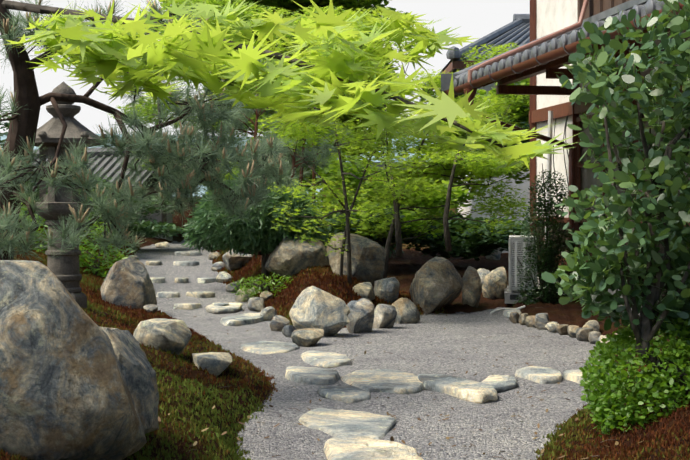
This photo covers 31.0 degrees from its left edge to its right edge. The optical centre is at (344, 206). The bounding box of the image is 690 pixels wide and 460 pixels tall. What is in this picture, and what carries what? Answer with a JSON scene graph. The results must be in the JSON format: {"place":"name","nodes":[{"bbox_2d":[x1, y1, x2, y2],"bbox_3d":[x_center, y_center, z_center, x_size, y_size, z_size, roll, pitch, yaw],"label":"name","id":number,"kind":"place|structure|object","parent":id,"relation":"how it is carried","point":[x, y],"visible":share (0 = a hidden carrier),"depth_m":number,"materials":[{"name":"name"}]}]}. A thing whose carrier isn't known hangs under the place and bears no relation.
{"place":"outdoors","nodes":[
{"label":"outdoors","id":0,"kind":"place"},
{"bbox_2d":[1,130,436,208],"bbox_3d":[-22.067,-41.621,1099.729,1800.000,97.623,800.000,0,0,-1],"label":"hill","id":1,"kind":"structure","parent":0,"point":[3,137],"depth_m":913.67,"materials":[{"name":"plant"}]},
{"bbox_2d":[0,0,529,136],"label":"sky","id":2,"kind":"structure","parent":0,"point":[476,18],"materials":[{"name":"white"}]},
{"bbox_2d":[1,198,689,459],"bbox_3d":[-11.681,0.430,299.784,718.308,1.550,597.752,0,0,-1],"label":"ground","id":3,"kind":"structure","parent":0,"point":[422,341],"depth_m":9.17,"materials":[{"name":"gravel"}]},
{"bbox_2d":[0,111,34,155],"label":"pine tree","id":4,"kind":"object","parent":3,"relation":"on","point":[6,124],"visible":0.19,"depth_m":13.96,"materials":[{"name":"green plant"}]},
{"bbox_2d":[34,81,107,307],"bbox_3d":[-2.253,-0.097,9.967,0.711,1.814,0.626,0,0,-13],"label":"stone lantern","id":5,"kind":"object","parent":3,"relation":"on","point":[64,268],"visible":0.62,"depth_m":9.85,"materials":[{"name":"stone"}]},
{"bbox_2d":[0,260,146,459],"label":"boulder","id":6,"kind":"object","parent":3,"relation":"on","point":[65,393],"visible":1,"depth_m":4.60,"materials":[{"name":"stone"}]},
{"bbox_2d":[21,169,128,222],"bbox_3d":[-4.421,-0.174,18.975,2.438,0.983,1.827,0,0,-1],"label":"shrub","id":7,"kind":"object","parent":3,"relation":"on","point":[37,190],"visible":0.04,"depth_m":18.80,"materials":[{"name":"green plant"}]},
{"bbox_2d":[18,189,138,279],"bbox_3d":[-3.708,0.372,16.031,1.740,1.329,2.399,0,0,-27],"label":"shrub","id":8,"kind":"object","parent":3,"relation":"on","point":[103,262],"depth_m":15.73,"materials":[{"name":"plant"}]},
{"bbox_2d":[0,147,179,240],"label":"garden wall","id":9,"kind":"structure","parent":3,"relation":"on","point":[107,164],"depth_m":23.14,"materials":[{"name":"paint"}]},
{"bbox_2d":[100,257,156,309],"bbox_3d":[-2.365,0.891,13.610,0.615,0.683,0.497,0,0,-1],"label":"boulder","id":10,"kind":"object","parent":3,"relation":"on","point":[128,282],"visible":0.83,"depth_m":13.41,"materials":[{"name":"stone"}]},
{"bbox_2d":[100,327,158,433],"bbox_3d":[-1.006,0.761,5.154,0.466,0.564,0.517,0,0,-1],"label":"boulder","id":11,"kind":"object","parent":3,"relation":"on","point":[138,372],"visible":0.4,"depth_m":5.08,"materials":[{"name":"stone"}]},
{"bbox_2d":[82,195,187,241],"bbox_3d":[-3.593,0.187,20.295,2.109,0.785,1.746,0,0,-13],"label":"shrub","id":12,"kind":"object","parent":3,"relation":"on","point":[152,228],"visible":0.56,"depth_m":20.32,"materials":[{"name":"green plant"}]},
{"bbox_2d":[143,304,157,312],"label":"rock","id":13,"kind":"object","parent":3,"relation":"on","point":[151,307],"visible":0.77,"depth_m":13.07,"materials":[{"name":"stone"}]},
{"bbox_2d":[0,0,302,262],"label":"pine","id":14,"kind":"object","parent":3,"relation":"on","point":[224,115],"depth_m":7.45,"materials":[{"name":"plant"}]},
{"bbox_2d":[0,0,282,241],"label":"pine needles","id":15,"kind":"object","parent":14,"relation":"on","point":[6,31],"visible":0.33,"depth_m":7.43,"materials":[{"name":"plant"}]},
{"bbox_2d":[145,261,161,265],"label":"slab","id":16,"kind":"structure","parent":3,"relation":"on","point":[153,263],"depth_m":18.08,"materials":[{"name":"stone"}]},
{"bbox_2d":[150,277,164,282],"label":"slab","id":17,"kind":"structure","parent":3,"relation":"on","point":[157,279],"depth_m":16.15,"materials":[{"name":"stone"}]},
{"bbox_2d":[155,242,169,247],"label":"rock","id":18,"kind":"object","parent":3,"relation":"on","point":[162,245],"visible":0.77,"depth_m":21.29,"materials":[{"name":"stone"}]},
{"bbox_2d":[133,318,191,354],"bbox_3d":[-1.243,0.901,8.417,0.352,0.282,0.275,0,0,21],"label":"rock","id":19,"kind":"object","parent":3,"relation":"on","point":[172,335],"visible":0.81,"depth_m":8.33,"materials":[{"name":"stone"}]},
{"bbox_2d":[156,291,179,297],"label":"slab","id":20,"kind":"structure","parent":3,"relation":"on","point":[171,294],"depth_m":14.87,"materials":[{"name":"stone"}]},
{"bbox_2d":[174,277,188,282],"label":"slab","id":21,"kind":"structure","parent":3,"relation":"on","point":[181,280],"depth_m":16.21,"materials":[{"name":"stone"}]},
{"bbox_2d":[173,261,198,265],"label":"slab","id":22,"kind":"structure","parent":3,"relation":"on","point":[186,263],"depth_m":18.00,"materials":[{"name":"stone"}]},
{"bbox_2d":[173,303,201,309],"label":"slab","id":23,"kind":"structure","parent":3,"relation":"on","point":[188,306],"depth_m":14.00,"materials":[{"name":"stone"}]},
{"bbox_2d":[175,251,201,255],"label":"slab","id":24,"kind":"structure","parent":3,"relation":"on","point":[190,253],"depth_m":19.54,"materials":[{"name":"stone"}]},
{"bbox_2d":[186,291,214,297],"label":"slab","id":25,"kind":"structure","parent":3,"relation":"on","point":[204,294],"depth_m":15.00,"materials":[{"name":"stone"}]},
{"bbox_2d":[197,277,215,283],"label":"slab","id":26,"kind":"structure","parent":3,"relation":"on","point":[202,280],"depth_m":16.22,"materials":[{"name":"stone"}]},
{"bbox_2d":[192,352,231,376],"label":"rock","id":27,"kind":"object","parent":3,"relation":"on","point":[216,363],"visible":0.81,"depth_m":8.08,"materials":[{"name":"stone"}]},
{"bbox_2d":[208,252,220,259],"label":"rock","id":28,"kind":"object","parent":3,"relation":"on","point":[213,255],"visible":0.48,"depth_m":18.73,"materials":[{"name":"stone"}]},
{"bbox_2d":[211,261,224,270],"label":"rock","id":29,"kind":"object","parent":3,"relation":"on","point":[216,266],"visible":0.71,"depth_m":17.39,"materials":[{"name":"stone"}]},
{"bbox_2d":[144,33,294,222],"bbox_3d":[-2.399,-1.382,21.798,2.352,3.979,5.084,0,0,-27],"label":"tree","id":30,"kind":"object","parent":3,"relation":"on","point":[163,217],"visible":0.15,"depth_m":21.77,"materials":[{"name":"green plant"}]},
{"bbox_2d":[96,0,352,179],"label":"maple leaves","id":31,"kind":"object","parent":30,"relation":"attached to","point":[146,111],"visible":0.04,"depth_m":21.48,"materials":[{"name":"green plant"}]},
{"bbox_2d":[215,271,232,282],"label":"rock","id":32,"kind":"object","parent":3,"relation":"on","point":[222,276],"visible":0.81,"depth_m":16.20,"materials":[{"name":"stone"}]},
{"bbox_2d":[206,303,242,312],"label":"slab","id":33,"kind":"structure","parent":3,"relation":"on","point":[232,307],"depth_m":13.81,"materials":[{"name":"stone"}]},
{"bbox_2d":[212,302,228,305],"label":"slab","id":34,"kind":"structure","parent":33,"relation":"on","point":[220,304],"depth_m":14.07,"materials":[{"name":"stone"}]},
{"bbox_2d":[226,281,242,291],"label":"rock","id":35,"kind":"object","parent":3,"relation":"on","point":[229,288],"visible":0.5,"depth_m":15.37,"materials":[{"name":"stone"}]},
{"bbox_2d":[222,249,253,270],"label":"rock","id":36,"kind":"object","parent":3,"relation":"on","point":[232,261],"visible":0.56,"depth_m":16.65,"materials":[{"name":"stone"}]},
{"bbox_2d":[220,313,263,325],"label":"slab","id":37,"kind":"structure","parent":3,"relation":"on","point":[244,319],"depth_m":12.75,"materials":[{"name":"stone"}]},
{"bbox_2d":[235,289,253,301],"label":"rock","id":38,"kind":"object","parent":3,"relation":"on","point":[238,298],"visible":0.4,"depth_m":14.66,"materials":[{"name":"stone"}]},
{"bbox_2d":[179,151,320,203],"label":"tree","id":39,"kind":"object","parent":3,"relation":"on","point":[225,183],"depth_m":25.75,"materials":[{"name":"green plant"}]},
{"bbox_2d":[181,171,328,278],"bbox_3d":[-1.114,0.212,15.285,1.892,1.475,1.364,0,0,-1],"label":"shrub","id":40,"kind":"object","parent":3,"relation":"on","point":[241,235],"depth_m":14.94,"materials":[{"name":"plant"}]},
{"bbox_2d":[248,297,264,311],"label":"rock","id":41,"kind":"object","parent":3,"relation":"on","point":[255,303],"visible":0.73,"depth_m":13.94,"materials":[{"name":"stone"}]},
{"bbox_2d":[230,272,292,300],"bbox_3d":[-0.889,0.943,14.613,0.918,0.376,0.649,0,0,-1],"label":"plant","id":42,"kind":"object","parent":3,"relation":"on","point":[258,283],"depth_m":14.55,"materials":[{"name":"plant"}]},
{"bbox_2d":[260,291,272,300],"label":"rock","id":43,"kind":"object","parent":3,"relation":"on","point":[266,296],"visible":0.73,"depth_m":14.31,"materials":[{"name":"stone"}]},
{"bbox_2d":[259,306,276,320],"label":"rock","id":44,"kind":"object","parent":3,"relation":"on","point":[269,313],"visible":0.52,"depth_m":13.04,"materials":[{"name":"stone"}]},
{"bbox_2d":[240,341,299,353],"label":"slab","id":45,"kind":"structure","parent":3,"relation":"on","point":[264,347],"depth_m":10.42,"materials":[{"name":"stone"}]},
{"bbox_2d":[206,123,344,210],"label":"tree","id":46,"kind":"object","parent":3,"relation":"on","point":[309,190],"depth_m":22.82,"materials":[{"name":"green plant"}]},
{"bbox_2d":[158,0,394,128],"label":"tree","id":47,"kind":"object","parent":3,"relation":"on","point":[347,5],"visible":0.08,"depth_m":26.54,"materials":[{"name":"green plant"}]},
{"bbox_2d":[162,0,413,47],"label":"tree top","id":48,"kind":"object","parent":47,"relation":"on","point":[278,3],"visible":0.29,"depth_m":25.27,"materials":[{"name":"green plant"}]},
{"bbox_2d":[269,315,289,330],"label":"rock","id":49,"kind":"object","parent":3,"relation":"on","point":[278,322],"visible":0.6,"depth_m":11.87,"materials":[{"name":"stone"}]},
{"bbox_2d":[215,59,352,234],"bbox_3d":[-0.810,-0.652,18.112,2.062,3.042,2.718,0,0,-1],"label":"tree","id":50,"kind":"object","parent":3,"relation":"on","point":[247,112],"depth_m":17.82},
{"bbox_2d":[282,325,296,337],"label":"rock","id":51,"kind":"object","parent":3,"relation":"on","point":[287,330],"visible":0.67,"depth_m":11.35,"materials":[{"name":"stone"}]},
{"bbox_2d":[2,0,581,170],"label":"maple leaves","id":52,"kind":"object","parent":3,"relation":"on","point":[99,49],"visible":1,"depth_m":1.34,"materials":[{"name":"green plant"}]},
{"bbox_2d":[1,0,506,147],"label":"branch","id":53,"kind":"object","parent":52,"relation":"on","point":[26,7],"visible":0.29,"depth_m":1.56,"materials":[{"name":"green plant"}]},
{"bbox_2d":[265,236,329,276],"bbox_3d":[-0.555,0.605,14.905,0.829,0.540,0.631,0,0,-1],"label":"rock","id":54,"kind":"object","parent":3,"relation":"on","point":[288,256],"visible":0.81,"depth_m":14.69,"materials":[{"name":"stone"}]},
{"bbox_2d":[291,328,323,346],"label":"rock","id":55,"kind":"object","parent":3,"relation":"on","point":[308,337],"visible":0.85,"depth_m":10.65,"materials":[{"name":"stone"}]},
{"bbox_2d":[285,366,339,384],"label":"slab","id":56,"kind":"structure","parent":3,"relation":"on","point":[310,375],"depth_m":8.46,"materials":[{"name":"stone"}]},
{"bbox_2d":[289,286,349,335],"bbox_3d":[-0.233,0.996,11.499,0.564,0.530,0.481,0,0,-1],"label":"boulder","id":57,"kind":"object","parent":3,"relation":"on","point":[313,307],"visible":0.88,"depth_m":11.37,"materials":[{"name":"stone"}]},
{"bbox_2d":[245,42,398,178],"bbox_3d":[-0.446,-2.352,29.903,3.988,3.930,3.734,0,0,-1],"label":"tree","id":58,"kind":"object","parent":3,"relation":"on","point":[367,128],"depth_m":29.58,"materials":[{"name":"green plant"}]},
{"bbox_2d":[301,350,351,367],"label":"slab","id":59,"kind":"structure","parent":3,"relation":"on","point":[324,359],"depth_m":9.48,"materials":[{"name":"stone"}]},
{"bbox_2d":[287,43,400,284],"bbox_3d":[-0.056,-0.613,13.494,1.347,3.033,2.288,0,0,-1],"label":"tree trunk","id":60,"kind":"object","parent":3,"relation":"on","point":[348,241],"visible":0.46,"depth_m":13.85,"materials":[{"name":"brown plant"}]},
{"bbox_2d":[236,7,440,255],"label":"maple leaves","id":61,"kind":"object","parent":60,"relation":"attached to","point":[293,134],"visible":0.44,"depth_m":13.37,"materials":[{"name":"green plant"}]},
{"bbox_2d":[317,385,370,402],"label":"slab","id":62,"kind":"structure","parent":3,"relation":"on","point":[348,394],"depth_m":7.77,"materials":[{"name":"stone"}]},
{"bbox_2d":[0,220,689,459],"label":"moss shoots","id":63,"kind":"object","parent":3,"relation":"on","point":[137,317],"visible":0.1,"depth_m":6.53,"materials":[{"name":"plant"}]},
{"bbox_2d":[298,408,395,438],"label":"slab","id":64,"kind":"structure","parent":3,"relation":"on","point":[333,423],"depth_m":6.78,"materials":[{"name":"stone"}]},
{"bbox_2d":[327,232,385,286],"bbox_3d":[0.128,0.608,14.341,0.681,0.637,0.543,0,0,-1],"label":"rock","id":65,"kind":"object","parent":3,"relation":"on","point":[368,257],"visible":0.67,"depth_m":14.16,"materials":[{"name":"stone"}]},
{"bbox_2d":[346,298,374,332],"bbox_3d":[0.143,1.065,11.816,0.269,0.403,0.280,0,0,-1],"label":"rock","id":66,"kind":"object","parent":3,"relation":"on","point":[361,316],"visible":0.83,"depth_m":11.73,"materials":[{"name":"stone"}]},
{"bbox_2d":[353,282,374,300],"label":"rock","id":67,"kind":"object","parent":3,"relation":"on","point":[365,290],"visible":0.79,"depth_m":13.59,"materials":[{"name":"stone"}]},
{"bbox_2d":[323,434,422,459],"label":"slab","id":68,"kind":"structure","parent":3,"relation":"on","point":[347,447],"depth_m":5.91,"materials":[{"name":"stone"}]},
{"bbox_2d":[286,155,463,241],"bbox_3d":[0.331,-0.170,21.559,3.121,1.503,2.629,0,0,34],"label":"tree","id":69,"kind":"object","parent":3,"relation":"on","point":[409,215],"visible":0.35,"depth_m":21.25,"materials":[{"name":"green plant"}]},
{"bbox_2d":[323,204,427,250],"bbox_3d":[0.111,0.347,20.941,2.518,0.833,1.937,0,0,42],"label":"shrub","id":70,"kind":"object","parent":3,"relation":"on","point":[332,230],"visible":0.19,"depth_m":20.51,"materials":[{"name":"green plant"}]},
{"bbox_2d":[341,369,423,393],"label":"slab","id":71,"kind":"structure","parent":3,"relation":"on","point":[388,381],"depth_m":8.26,"materials":[{"name":"stone"}]},
{"bbox_2d":[372,304,396,328],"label":"rock","id":72,"kind":"object","parent":3,"relation":"on","point":[385,315],"visible":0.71,"depth_m":12.12,"materials":[{"name":"stone"}]},
{"bbox_2d":[374,277,399,302],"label":"rock","id":73,"kind":"object","parent":3,"relation":"on","point":[387,289],"visible":0.83,"depth_m":13.91,"materials":[{"name":"stone"}]},
{"bbox_2d":[322,162,456,248],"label":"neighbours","id":74,"kind":"structure","parent":3,"relation":"on","point":[383,165],"depth_m":33.98,"materials":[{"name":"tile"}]},
{"bbox_2d":[158,288,641,459],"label":"fallen leaves","id":75,"kind":"object","parent":3,"relation":"on","point":[391,437],"depth_m":6.68,"materials":[{"name":"plant"}]},
{"bbox_2d":[392,298,419,323],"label":"rock","id":76,"kind":"object","parent":3,"relation":"on","point":[407,310],"visible":0.79,"depth_m":12.65,"materials":[{"name":"stone"}]},
{"bbox_2d":[409,256,462,313],"bbox_3d":[1.044,0.909,14.080,0.601,0.707,0.813,0,0,-1],"label":"boulder","id":77,"kind":"object","parent":3,"relation":"on","point":[436,283],"visible":0.83,"depth_m":13.80,"materials":[{"name":"stone"}]},
{"bbox_2d":[355,81,516,256],"bbox_3d":[1.600,-0.876,18.973,2.903,3.245,2.182,0,0,-36],"label":"tree trunk","id":78,"kind":"object","parent":3,"relation":"on","point":[398,237],"visible":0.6,"depth_m":18.29,"materials":[{"name":"brown plant"}]},
{"bbox_2d":[301,42,529,234],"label":"maple leaves","id":79,"kind":"object","parent":78,"relation":"attached to","point":[482,166],"visible":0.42,"depth_m":18.53,"materials":[{"name":"green plant"}]},
{"bbox_2d":[413,175,474,224],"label":"tree","id":80,"kind":"object","parent":3,"relation":"on","point":[462,195],"visible":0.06,"depth_m":23.60,"materials":[{"name":"green plant"}]},
{"bbox_2d":[360,208,529,260],"bbox_3d":[1.801,0.499,22.834,4.083,0.960,3.034,0,0,-1],"label":"shrub","id":81,"kind":"object","parent":3,"relation":"on","point":[475,246],"visible":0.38,"depth_m":22.31,"materials":[{"name":"green plant"}]},
{"bbox_2d":[383,43,510,277],"bbox_3d":[1.556,-0.790,19.446,2.379,3.925,1.769,0,0,-1],"label":"maple tree","id":82,"kind":"object","parent":3,"relation":"on","point":[388,241],"visible":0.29,"depth_m":19.06,"materials":[{"name":"brown plant"}]},
{"bbox_2d":[361,33,529,235],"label":"maple leaves","id":83,"kind":"object","parent":82,"relation":"attached to","point":[437,82],"visible":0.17,"depth_m":19.21,"materials":[{"name":"green plant"}]},
{"bbox_2d":[417,374,497,403],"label":"slab","id":84,"kind":"structure","parent":3,"relation":"on","point":[468,390],"depth_m":7.91,"materials":[{"name":"stone"}]},
{"bbox_2d":[462,288,476,306],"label":"rock","id":85,"kind":"object","parent":3,"relation":"on","point":[469,297],"visible":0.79,"depth_m":14.27,"materials":[{"name":"stone"}]},
{"bbox_2d":[462,266,481,307],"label":"rock","id":86,"kind":"object","parent":3,"relation":"on","point":[471,279],"visible":0.62,"depth_m":14.34,"materials":[{"name":"stone"}]},
{"bbox_2d":[419,78,529,208],"bbox_3d":[2.923,-1.427,25.122,3.028,2.935,2.332,0,0,-1],"label":"tree","id":87,"kind":"object","parent":3,"relation":"on","point":[521,114],"visible":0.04,"depth_m":24.64,"materials":[{"name":"green plant"}]},
{"bbox_2d":[424,14,529,252],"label":"house","id":88,"kind":"structure","parent":3,"relation":"on","point":[516,30],"depth_m":30.55,"materials":[{"name":"tile"}]},
{"bbox_2d":[477,268,489,292],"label":"rock","id":89,"kind":"object","parent":3,"relation":"on","point":[483,273],"visible":0.19,"depth_m":16.05,"materials":[{"name":"stone"}]},
{"bbox_2d":[485,248,500,259],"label":"rock","id":90,"kind":"object","parent":3,"relation":"on","point":[496,254],"visible":0.06,"depth_m":26.04,"materials":[{"name":"stone"}]},
{"bbox_2d":[482,267,507,299],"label":"rock","id":91,"kind":"object","parent":3,"relation":"on","point":[495,285],"visible":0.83,"depth_m":15.34,"materials":[{"name":"stone"}]},
{"bbox_2d":[481,375,517,392],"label":"slab","id":92,"kind":"structure","parent":3,"relation":"on","point":[501,383],"depth_m":8.18,"materials":[{"name":"stone"}]},
{"bbox_2d":[490,305,525,313],"bbox_3d":[1.777,1.129,13.920,0.362,0.120,0.737,0,0,-1],"label":"drain hose","id":93,"kind":"object","parent":3,"relation":"on","point":[502,309],"visible":0.71,"depth_m":13.84,"materials":[{"name":"plastic"}]},
{"bbox_2d":[494,112,529,163],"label":"tree","id":94,"kind":"object","parent":3,"relation":"on","point":[524,127],"visible":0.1,"depth_m":20.89,"materials":[{"name":"green plant"}]},
{"bbox_2d":[503,308,520,318],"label":"rock","id":95,"kind":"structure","parent":3,"relation":"on","point":[507,312],"depth_m":13.62,"materials":[{"name":"stone"}]},
{"bbox_2d":[509,312,519,323],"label":"rock","id":96,"kind":"object","parent":3,"relation":"on","point":[514,317],"visible":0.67,"depth_m":12.68,"materials":[{"name":"stone"}]},
{"bbox_2d":[519,313,528,324],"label":"rock","id":97,"kind":"object","parent":3,"relation":"on","point":[522,318],"visible":0.69,"depth_m":12.54,"materials":[{"name":"stone"}]},
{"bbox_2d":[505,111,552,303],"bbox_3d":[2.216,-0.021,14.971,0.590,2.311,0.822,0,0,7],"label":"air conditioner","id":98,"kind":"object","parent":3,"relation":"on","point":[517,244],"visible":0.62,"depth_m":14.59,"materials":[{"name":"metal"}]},
{"bbox_2d":[525,315,535,327],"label":"rock","id":99,"kind":"object","parent":3,"relation":"on","point":[530,321],"visible":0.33,"depth_m":12.30,"materials":[{"name":"stone"}]},
{"bbox_2d":[515,366,561,383],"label":"slab","id":100,"kind":"structure","parent":3,"relation":"on","point":[543,375],"depth_m":8.58,"materials":[{"name":"stone"}]},
{"bbox_2d":[535,313,549,329],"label":"rock","id":101,"kind":"object","parent":3,"relation":"on","point":[542,320],"visible":0.67,"depth_m":12.04,"materials":[{"name":"stone"}]},
{"bbox_2d":[513,163,583,305],"bbox_3d":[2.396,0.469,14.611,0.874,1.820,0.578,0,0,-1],"label":"shrub leaves","id":102,"kind":"object","parent":3,"relation":"on","point":[551,220],"visible":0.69,"depth_m":14.50,"materials":[{"name":"green plant"}]},
{"bbox_2d":[545,321,558,332],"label":"rock","id":103,"kind":"object","parent":3,"relation":"on","point":[550,326],"visible":0.69,"depth_m":11.80,"materials":[{"name":"stone"}]},
{"bbox_2d":[556,324,567,334],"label":"rock","id":104,"kind":"object","parent":3,"relation":"on","point":[561,329],"visible":0.65,"depth_m":11.51,"materials":[{"name":"stone"}]},
{"bbox_2d":[441,0,689,314],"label":"house","id":105,"kind":"structure","parent":3,"relation":"on","point":[540,58],"depth_m":14.54,"materials":[{"name":"paint"}]},
{"bbox_2d":[567,325,578,337],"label":"rock","id":106,"kind":"object","parent":3,"relation":"on","point":[572,330],"visible":0.73,"depth_m":11.27,"materials":[{"name":"stone"}]},
{"bbox_2d":[563,370,602,386],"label":"slab","id":107,"kind":"structure","parent":3,"relation":"on","point":[572,375],"depth_m":8.58,"materials":[{"name":"stone"}]},
{"bbox_2d":[576,328,592,341],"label":"rock","id":108,"kind":"object","parent":3,"relation":"on","point":[582,334],"visible":0.77,"depth_m":10.99,"materials":[{"name":"stone"}]},
{"bbox_2d":[582,320,599,331],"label":"rock","id":109,"kind":"object","parent":3,"relation":"on","point":[594,325],"visible":0.67,"depth_m":11.23,"materials":[{"name":"stone"}]},
{"bbox_2d":[588,331,600,343],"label":"rock","id":110,"kind":"object","parent":3,"relation":"on","point":[593,337],"visible":0.6,"depth_m":10.84,"materials":[{"name":"stone"}]},
{"bbox_2d":[598,335,609,345],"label":"rock","id":111,"kind":"object","parent":3,"relation":"on","point":[601,337],"visible":0.19,"depth_m":10.58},
{"bbox_2d":[541,0,689,396],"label":"camellia","id":112,"kind":"object","parent":3,"relation":"on","point":[597,272],"depth_m":5.51,"materials":[{"name":"plant"}]},
{"bbox_2d":[579,313,689,436],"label":"bush","id":113,"kind":"object","parent":3,"relation":"on","point":[608,400],"depth_m":5.52,"materials":[{"name":"plant"}]},
{"bbox_2d":[384,242,403,257],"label":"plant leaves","id":114,"kind":"object","parent":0,"point":[392,252],"visible":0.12,"depth_m":27.00,"materials":[{"name":"plant"}]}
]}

